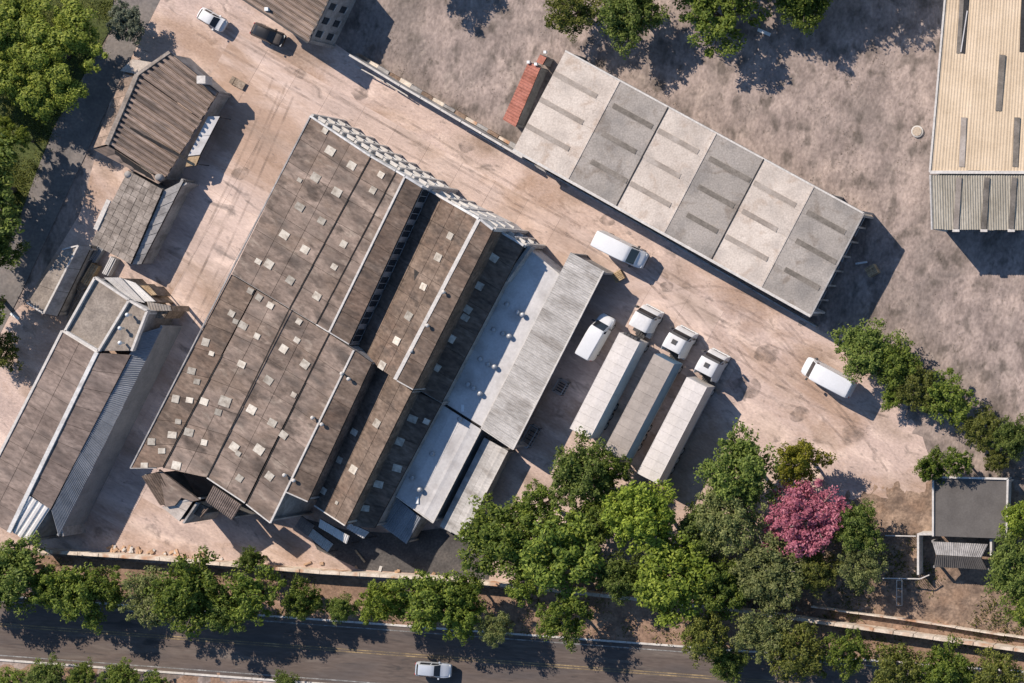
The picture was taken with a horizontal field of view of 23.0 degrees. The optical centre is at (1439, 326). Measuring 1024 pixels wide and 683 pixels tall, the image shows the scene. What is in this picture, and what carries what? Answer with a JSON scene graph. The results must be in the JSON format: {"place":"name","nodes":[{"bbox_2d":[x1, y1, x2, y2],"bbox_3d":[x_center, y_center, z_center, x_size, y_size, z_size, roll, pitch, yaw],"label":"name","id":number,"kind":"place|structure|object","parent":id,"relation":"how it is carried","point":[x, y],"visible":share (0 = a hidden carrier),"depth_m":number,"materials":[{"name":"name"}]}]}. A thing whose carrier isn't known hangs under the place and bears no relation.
{"place":"outdoors","nodes":[
{"label":"outdoors","id":0,"kind":"place"},
{"bbox_2d":[0,0,115,236],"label":"lawn","id":1,"kind":"structure","parent":0,"point":[102,32],"depth_m":249.98,"materials":[{"name":"plant"}]},
{"bbox_2d":[0,130,24,241],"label":"tree","id":2,"kind":"object","parent":1,"relation":"on","point":[6,159],"visible":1,"depth_m":242.54,"materials":[{"name":"green plant"}]},
{"bbox_2d":[0,116,34,162],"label":"tree","id":3,"kind":"object","parent":1,"relation":"on","point":[22,132],"visible":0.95,"depth_m":244.65,"materials":[{"name":"green plant"}]},
{"bbox_2d":[0,0,109,124],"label":"tree","id":4,"kind":"object","parent":1,"relation":"on","point":[37,76],"visible":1,"depth_m":242.42,"materials":[{"name":"green plant"}]},
{"bbox_2d":[91,170,198,264],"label":"tile roof house","id":5,"kind":"structure","parent":0,"point":[136,219],"depth_m":246.71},
{"bbox_2d":[94,51,231,183],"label":"ribbed roof house","id":6,"kind":"structure","parent":0,"point":[148,129],"depth_m":246.10,"materials":[{"name":"metal"}]},
{"bbox_2d":[0,0,885,682],"bbox_3d":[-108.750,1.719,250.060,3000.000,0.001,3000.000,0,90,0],"label":"ground","id":7,"kind":"structure","parent":0,"point":[352,34],"depth_m":250.06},
{"bbox_2d":[0,0,159,332],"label":"lane","id":8,"kind":"structure","parent":7,"relation":"on","point":[69,145],"depth_m":249.99,"materials":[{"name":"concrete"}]},
{"bbox_2d":[0,227,30,271],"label":"tree","id":9,"kind":"object","parent":8,"relation":"on","point":[6,252],"visible":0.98,"depth_m":245.73,"materials":[{"name":"green plant"}]},
{"bbox_2d":[106,0,145,47],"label":"tree","id":10,"kind":"object","parent":8,"relation":"on","point":[123,20],"visible":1,"depth_m":246.77,"materials":[{"name":"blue plant"}]},
{"bbox_2d":[0,664,262,682],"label":"verge","id":11,"kind":"structure","parent":7,"relation":"on","point":[188,679],"depth_m":250.04,"materials":[{"name":"red soil"}]},
{"bbox_2d":[22,652,66,682],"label":"bush","id":12,"kind":"object","parent":11,"relation":"on","point":[48,673],"visible":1,"depth_m":247.40,"materials":[{"name":"green plant"}]},
{"bbox_2d":[65,657,95,682],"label":"bush","id":13,"kind":"object","parent":11,"relation":"on","point":[79,674],"visible":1,"depth_m":247.92,"materials":[{"name":"green plant"}]},
{"bbox_2d":[95,657,141,682],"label":"bush","id":14,"kind":"object","parent":11,"relation":"on","point":[122,673],"visible":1,"depth_m":247.40,"materials":[{"name":"green plant"}]},
{"bbox_2d":[307,519,488,579],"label":"asphalt apron","id":15,"kind":"object","parent":7,"relation":"on","point":[431,551],"visible":0.56,"depth_m":249.98,"materials":[{"name":"grey asphalt"}]},
{"bbox_2d":[0,0,927,586],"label":"yard","id":16,"kind":"structure","parent":7,"relation":"on","point":[770,392],"depth_m":250.00,"materials":[{"name":"concrete"}]},
{"bbox_2d":[0,331,23,371],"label":"tree","id":17,"kind":"object","parent":16,"relation":"on","point":[11,349],"visible":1,"depth_m":246.76,"materials":[{"name":"green plant"}]},
{"bbox_2d":[26,245,97,315],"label":"flat roof shed","id":18,"kind":"structure","parent":16,"relation":"on","point":[55,292],"depth_m":247.10,"materials":[{"name":"grey concrete"}]},
{"bbox_2d":[0,276,189,541],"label":"long gabled workshop","id":19,"kind":"structure","parent":16,"relation":"on","point":[69,431],"depth_m":244.78,"materials":[{"name":"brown metal"}]},
{"bbox_2d":[250,22,286,46],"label":"black car","id":20,"kind":"object","parent":16,"relation":"on","point":[265,33],"visible":1,"depth_m":248.38,"materials":[{"name":"paint"}]},
{"bbox_2d":[243,0,355,48],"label":"top edge ribbed building","id":21,"kind":"structure","parent":16,"relation":"on","point":[319,22],"depth_m":244.21,"materials":[{"name":"metal"}]},
{"bbox_2d":[130,114,545,551],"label":"factory building","id":22,"kind":"structure","parent":16,"relation":"on","point":[259,374],"depth_m":242.22,"materials":[{"name":"metal"}]},
{"bbox_2d":[382,246,561,543],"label":"metal roof annex","id":23,"kind":"object","parent":16,"relation":"on","point":[435,476],"visible":1,"depth_m":246.60,"materials":[{"name":"metal"}]},
{"bbox_2d":[440,437,514,537],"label":"narrow metal shed","id":24,"kind":"structure","parent":16,"relation":"on","point":[487,467],"depth_m":247.76,"materials":[{"name":"grey metal"}]},
{"bbox_2d":[454,491,558,578],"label":"yard tree","id":25,"kind":"object","parent":16,"relation":"on","point":[492,538],"visible":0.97,"depth_m":243.84,"materials":[{"name":"green plant"}]},
{"bbox_2d":[504,570,552,607],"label":"yard tree","id":26,"kind":"object","parent":16,"relation":"on","point":[524,589],"visible":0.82,"depth_m":244.93,"materials":[{"name":"green plant"}]},
{"bbox_2d":[510,478,561,525],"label":"yard tree","id":27,"kind":"object","parent":16,"relation":"on","point":[536,494],"visible":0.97,"depth_m":244.73,"materials":[{"name":"green plant"}]},
{"bbox_2d":[481,252,612,449],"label":"long corrugated shed","id":28,"kind":"structure","parent":16,"relation":"on","point":[551,333],"depth_m":246.18,"materials":[{"name":"metal"}]},
{"bbox_2d":[504,503,609,603],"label":"yard tree","id":29,"kind":"object","parent":16,"relation":"on","point":[546,570],"visible":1,"depth_m":243.41,"materials":[{"name":"green plant"}]},
{"bbox_2d":[548,426,619,510],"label":"yard tree","id":30,"kind":"object","parent":16,"relation":"on","point":[576,476],"visible":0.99,"depth_m":244.09,"materials":[{"name":"green plant"}]},
{"bbox_2d":[564,487,623,544],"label":"yard tree","id":31,"kind":"object","parent":16,"relation":"on","point":[592,509],"visible":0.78,"depth_m":244.50,"materials":[{"name":"green plant"}]},
{"bbox_2d":[575,313,615,360],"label":"white van","id":32,"kind":"object","parent":16,"relation":"on","point":[597,333],"visible":1,"depth_m":246.98,"materials":[{"name":"paint"}]},
{"bbox_2d":[598,449,633,484],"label":"yard tree","id":33,"kind":"object","parent":16,"relation":"on","point":[617,465],"visible":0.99,"depth_m":244.90,"materials":[{"name":"green plant"}]},
{"bbox_2d":[570,304,664,438],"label":"semi truck","id":34,"kind":"object","parent":16,"relation":"on","point":[595,413],"visible":1,"depth_m":246.05,"materials":[{"name":"metal"}]},
{"bbox_2d":[590,230,649,267],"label":"white van","id":35,"kind":"object","parent":16,"relation":"on","point":[614,246],"visible":1,"depth_m":246.67,"materials":[{"name":"paint"}]},
{"bbox_2d":[599,479,678,555],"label":"yard tree","id":36,"kind":"object","parent":16,"relation":"on","point":[636,511],"visible":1,"depth_m":242.31,"materials":[{"name":"green plant"}]},
{"bbox_2d":[605,325,698,459],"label":"semi truck","id":37,"kind":"object","parent":16,"relation":"on","point":[633,427],"visible":1,"depth_m":246.05,"materials":[{"name":"metal"}]},
{"bbox_2d":[523,158,817,326],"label":"wall","id":38,"kind":"structure","parent":16,"relation":"on","point":[671,242],"depth_m":249.03,"materials":[{"name":"grey concrete"}]},
{"bbox_2d":[637,348,730,482],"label":"semi truck","id":39,"kind":"object","parent":16,"relation":"on","point":[667,448],"visible":1,"depth_m":246.05,"materials":[{"name":"metal"}]},
{"bbox_2d":[673,498,724,562],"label":"yard tree","id":40,"kind":"object","parent":16,"relation":"on","point":[688,527],"visible":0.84,"depth_m":244.52,"materials":[{"name":"green plant"}]},
{"bbox_2d":[694,476,767,556],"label":"yard tree","id":41,"kind":"object","parent":16,"relation":"on","point":[730,529],"visible":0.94,"depth_m":243.68,"materials":[{"name":"green plant"}]},
{"bbox_2d":[693,417,784,515],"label":"yard tree","id":42,"kind":"object","parent":16,"relation":"on","point":[745,461],"visible":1,"depth_m":243.31,"materials":[{"name":"green plant"}]},
{"bbox_2d":[771,438,836,489],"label":"yard tree","id":43,"kind":"object","parent":16,"relation":"on","point":[800,456],"visible":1,"depth_m":244.57,"materials":[{"name":"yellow plant"}]},
{"bbox_2d":[761,478,852,557],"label":"pink blossom tree","id":44,"kind":"object","parent":16,"relation":"on","point":[812,533],"visible":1,"depth_m":244.16,"materials":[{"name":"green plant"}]},
{"bbox_2d":[801,357,857,397],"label":"white van","id":45,"kind":"object","parent":16,"relation":"on","point":[820,373],"visible":0.98,"depth_m":246.43,"materials":[{"name":"paint"}]},
{"bbox_2d":[5,553,1023,670],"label":"verge","id":46,"kind":"structure","parent":7,"relation":"on","point":[610,627],"depth_m":250.00,"materials":[{"name":"red soil"}]},
{"bbox_2d":[0,530,53,619],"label":"street tree","id":47,"kind":"object","parent":46,"relation":"on","point":[19,565],"visible":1,"depth_m":243.59,"materials":[{"name":"green plant"}]},
{"bbox_2d":[26,563,75,612],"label":"street tree","id":48,"kind":"object","parent":46,"relation":"on","point":[51,583],"visible":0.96,"depth_m":244.28,"materials":[{"name":"green plant"}]},
{"bbox_2d":[50,562,107,635],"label":"street tree","id":49,"kind":"object","parent":46,"relation":"on","point":[73,584],"visible":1,"depth_m":244.17,"materials":[{"name":"green plant"}]},
{"bbox_2d":[85,565,129,611],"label":"street tree","id":50,"kind":"object","parent":46,"relation":"on","point":[114,596],"visible":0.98,"depth_m":244.99,"materials":[{"name":"green plant"}]},
{"bbox_2d":[118,565,187,629],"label":"street tree","id":51,"kind":"object","parent":46,"relation":"on","point":[140,585],"visible":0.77,"depth_m":244.16,"materials":[{"name":"green plant"}]},
{"bbox_2d":[141,545,228,640],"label":"street tree","id":52,"kind":"object","parent":46,"relation":"on","point":[185,591],"visible":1,"depth_m":243.26,"materials":[{"name":"green plant"}]},
{"bbox_2d":[202,593,246,634],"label":"street tree","id":53,"kind":"object","parent":46,"relation":"on","point":[222,619],"visible":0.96,"depth_m":244.36,"materials":[{"name":"green plant"}]},
{"bbox_2d":[218,560,287,625],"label":"street tree","id":54,"kind":"object","parent":46,"relation":"on","point":[251,604],"visible":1,"depth_m":243.77,"materials":[{"name":"green plant"}]},
{"bbox_2d":[280,573,328,621],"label":"street tree","id":55,"kind":"object","parent":46,"relation":"on","point":[300,602],"visible":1,"depth_m":245.37,"materials":[{"name":"green plant"}]},
{"bbox_2d":[323,593,360,624],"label":"bush","id":56,"kind":"object","parent":46,"relation":"on","point":[338,609],"visible":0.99,"depth_m":246.53,"materials":[{"name":"green plant"}]},
{"bbox_2d":[355,577,411,624],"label":"street tree","id":57,"kind":"object","parent":46,"relation":"on","point":[379,602],"visible":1,"depth_m":243.48,"materials":[{"name":"green plant"}]},
{"bbox_2d":[387,569,466,640],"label":"street tree","id":58,"kind":"object","parent":46,"relation":"on","point":[424,608],"visible":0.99,"depth_m":243.72,"materials":[{"name":"green plant"}]},
{"bbox_2d":[438,575,484,615],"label":"street tree","id":59,"kind":"object","parent":46,"relation":"on","point":[472,588],"visible":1,"depth_m":244.37,"materials":[{"name":"green plant"}]},
{"bbox_2d":[444,598,486,645],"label":"street tree","id":60,"kind":"object","parent":46,"relation":"on","point":[466,625],"visible":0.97,"depth_m":244.38,"materials":[{"name":"green plant"}]},
{"bbox_2d":[473,610,515,648],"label":"street tree","id":61,"kind":"object","parent":46,"relation":"on","point":[491,635],"visible":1,"depth_m":245.03,"materials":[{"name":"green plant"}]},
{"bbox_2d":[37,554,1017,665],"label":"verge weeds","id":62,"kind":"object","parent":46,"relation":"on","point":[626,619],"visible":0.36,"depth_m":249.90,"materials":[{"name":"green plant"}]},
{"bbox_2d":[38,548,1023,652],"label":"boundary wall","id":63,"kind":"structure","parent":46,"relation":"on","point":[881,629],"depth_m":248.05,"materials":[{"name":"beige concrete"}]},
{"bbox_2d":[534,592,594,653],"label":"street tree","id":64,"kind":"object","parent":46,"relation":"on","point":[570,609],"visible":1,"depth_m":244.10,"materials":[{"name":"green plant"}]},
{"bbox_2d":[678,609,738,669],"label":"street tree","id":65,"kind":"object","parent":46,"relation":"on","point":[695,642],"visible":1,"depth_m":244.18,"materials":[{"name":"green plant"}]},
{"bbox_2d":[729,606,795,664],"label":"street tree","id":66,"kind":"object","parent":46,"relation":"on","point":[762,629],"visible":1,"depth_m":244.29,"materials":[{"name":"green plant"}]},
{"bbox_2d":[763,621,838,682],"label":"street tree","id":67,"kind":"object","parent":46,"relation":"on","point":[804,657],"visible":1,"depth_m":244.27,"materials":[{"name":"green plant"}]},
{"bbox_2d":[819,628,872,682],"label":"street tree","id":68,"kind":"object","parent":46,"relation":"on","point":[836,657],"visible":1,"depth_m":245.06,"materials":[{"name":"green plant"}]},
{"bbox_2d":[865,643,931,682],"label":"street tree","id":69,"kind":"object","parent":46,"relation":"on","point":[890,660],"visible":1,"depth_m":244.42,"materials":[{"name":"green plant"}]},
{"bbox_2d":[811,605,1023,638],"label":"wall","id":70,"kind":"structure","parent":46,"relation":"on","point":[920,621],"depth_m":249.03,"materials":[{"name":"white concrete"}]},
{"bbox_2d":[911,634,976,682],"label":"street tree","id":71,"kind":"object","parent":46,"relation":"on","point":[943,669],"visible":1,"depth_m":244.72,"materials":[{"name":"green plant"}]},
{"bbox_2d":[971,646,1023,682],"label":"street tree","id":72,"kind":"object","parent":46,"relation":"on","point":[991,671],"visible":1,"depth_m":244.70,"materials":[{"name":"green plant"}]},
{"bbox_2d":[359,0,1023,494],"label":"dirt lot","id":73,"kind":"structure","parent":7,"relation":"on","point":[965,284],"depth_m":249.91,"materials":[{"name":"brown soil"}]},
{"bbox_2d":[355,53,515,147],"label":"lane kerb wall","id":74,"kind":"structure","parent":73,"relation":"on","point":[434,99],"depth_m":249.24,"materials":[{"name":"concrete"}]},
{"bbox_2d":[349,54,526,158],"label":"dirt lot wall","id":75,"kind":"structure","parent":73,"relation":"on","point":[445,110],"depth_m":247.48,"materials":[{"name":"grey concrete"}]},
{"bbox_2d":[503,51,553,127],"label":"red roof shed","id":76,"kind":"structure","parent":73,"relation":"on","point":[524,96],"depth_m":247.57,"materials":[{"name":"metal"}]},
{"bbox_2d":[543,0,605,42],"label":"lot tree","id":77,"kind":"object","parent":73,"relation":"on","point":[566,16],"visible":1,"depth_m":244.84,"materials":[{"name":"green plant"}]},
{"bbox_2d":[594,0,670,59],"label":"lot tree","id":78,"kind":"object","parent":73,"relation":"on","point":[629,24],"visible":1,"depth_m":244.76,"materials":[{"name":"green plant"}]},
{"bbox_2d":[512,50,873,316],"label":"banded warehouse","id":79,"kind":"structure","parent":73,"relation":"on","point":[778,232],"depth_m":244.99,"materials":[{"name":"metal"}]},
{"bbox_2d":[672,0,772,58],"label":"lot tree","id":80,"kind":"object","parent":73,"relation":"on","point":[725,22],"visible":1,"depth_m":244.69,"materials":[{"name":"green plant"}]},
{"bbox_2d":[768,0,832,37],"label":"lot tree","id":81,"kind":"object","parent":73,"relation":"on","point":[801,10],"visible":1,"depth_m":244.96,"materials":[{"name":"green plant"}]},
{"bbox_2d":[827,317,906,383],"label":"hedge tree","id":82,"kind":"object","parent":73,"relation":"on","point":[858,343],"visible":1,"depth_m":245.90,"materials":[{"name":"green plant"}]},
{"bbox_2d":[866,336,923,388],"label":"hedge tree","id":83,"kind":"object","parent":73,"relation":"on","point":[894,366],"visible":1,"depth_m":246.25,"materials":[{"name":"green plant"}]},
{"bbox_2d":[890,365,947,413],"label":"hedge tree","id":84,"kind":"object","parent":73,"relation":"on","point":[914,394],"visible":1,"depth_m":246.32,"materials":[{"name":"green plant"}]},
{"bbox_2d":[912,444,945,484],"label":"hedge tree","id":85,"kind":"object","parent":73,"relation":"on","point":[928,466],"visible":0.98,"depth_m":245.45,"materials":[{"name":"green plant"}]},
{"bbox_2d":[917,367,978,425],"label":"hedge tree","id":86,"kind":"object","parent":73,"relation":"on","point":[959,404],"visible":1,"depth_m":246.25,"materials":[{"name":"green plant"}]},
{"bbox_2d":[938,446,974,477],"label":"hedge tree","id":87,"kind":"object","parent":73,"relation":"on","point":[953,469],"visible":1,"depth_m":244.91,"materials":[{"name":"green plant"}]},
{"bbox_2d":[929,0,1023,231],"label":"beige warehouse","id":88,"kind":"structure","parent":73,"relation":"on","point":[978,122],"depth_m":242.53,"materials":[{"name":"beige metal"}]},
{"bbox_2d":[954,401,1001,452],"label":"hedge tree","id":89,"kind":"object","parent":73,"relation":"on","point":[972,429],"visible":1,"depth_m":246.74,"materials":[{"name":"green plant"}]},
{"bbox_2d":[984,413,1023,460],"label":"hedge tree","id":90,"kind":"object","parent":73,"relation":"on","point":[1009,436],"visible":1,"depth_m":246.55,"materials":[{"name":"green plant"}]},
{"bbox_2d":[576,480,1023,643],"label":"soil yard","id":91,"kind":"structure","parent":7,"relation":"on","point":[958,592],"depth_m":249.87,"materials":[{"name":"brown soil"}]},
{"bbox_2d":[588,549,643,606],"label":"yard tree","id":92,"kind":"object","parent":91,"relation":"on","point":[613,576],"visible":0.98,"depth_m":244.87,"materials":[{"name":"green plant"}]},
{"bbox_2d":[630,530,716,628],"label":"yard tree","id":93,"kind":"object","parent":91,"relation":"on","point":[661,591],"visible":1,"depth_m":243.12,"materials":[{"name":"green plant"}]},
{"bbox_2d":[685,553,757,622],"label":"yard tree","id":94,"kind":"object","parent":91,"relation":"on","point":[721,592],"visible":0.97,"depth_m":244.21,"materials":[{"name":"green plant"}]},
{"bbox_2d":[728,526,809,616],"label":"yard tree","id":95,"kind":"object","parent":91,"relation":"on","point":[772,579],"visible":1,"depth_m":244.31,"materials":[{"name":"green plant"}]},
{"bbox_2d":[793,549,843,600],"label":"yard tree","id":96,"kind":"object","parent":91,"relation":"on","point":[813,579],"visible":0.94,"depth_m":245.33,"materials":[{"name":"green plant"}]},
{"bbox_2d":[830,497,888,554],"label":"yard tree","id":97,"kind":"object","parent":91,"relation":"on","point":[858,518],"visible":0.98,"depth_m":244.80,"materials":[{"name":"green plant"}]},
{"bbox_2d":[835,540,888,595],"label":"yard tree","id":98,"kind":"object","parent":91,"relation":"on","point":[867,560],"visible":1,"depth_m":244.92,"materials":[{"name":"green plant"}]},
{"bbox_2d":[748,528,1023,640],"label":"soil weeds","id":99,"kind":"object","parent":91,"relation":"on","point":[935,578],"visible":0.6,"depth_m":249.77,"materials":[{"name":"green plant"}]},
{"bbox_2d":[917,476,1013,574],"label":"flat roof gatehouse","id":100,"kind":"object","parent":91,"relation":"on","point":[972,507],"visible":0.98,"depth_m":246.60,"materials":[{"name":"grey concrete"}]},
{"bbox_2d":[982,526,1023,611],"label":"hedge tree","id":101,"kind":"object","parent":91,"relation":"on","point":[1006,579],"visible":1,"depth_m":245.14,"materials":[{"name":"green plant"}]},
{"bbox_2d":[998,500,1023,539],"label":"hedge tree","id":102,"kind":"object","parent":91,"relation":"on","point":[1014,520],"visible":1,"depth_m":245.49,"materials":[{"name":"green plant"}]},
{"bbox_2d":[0,598,1023,682],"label":"road","id":103,"kind":"structure","parent":0,"point":[212,656],"depth_m":250.03,"materials":[{"name":"grey asphalt"}]},
{"bbox_2d":[0,625,770,682],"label":"line","id":104,"kind":"object","parent":103,"relation":"on","point":[377,653],"visible":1,"depth_m":250.03,"materials":[{"name":"yellow paint"}]},
{"bbox_2d":[0,623,802,682],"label":"line","id":105,"kind":"object","parent":103,"relation":"on","point":[394,652],"visible":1,"depth_m":250.03,"materials":[{"name":"white paint"}]},
{"bbox_2d":[414,661,451,679],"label":"silver car","id":106,"kind":"object","parent":103,"relation":"on","point":[437,670],"visible":1,"depth_m":248.38,"materials":[{"name":"paint"}]},
{"bbox_2d":[21,597,1022,672],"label":"kerb","id":107,"kind":"structure","parent":103,"relation":"on","point":[534,635],"depth_m":249.92,"materials":[{"name":"grey concrete"}]},
{"bbox_2d":[706,646,750,682],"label":"street tree","id":108,"kind":"object","parent":103,"relation":"on","point":[728,669],"visible":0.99,"depth_m":245.70,"materials":[{"name":"green plant"}]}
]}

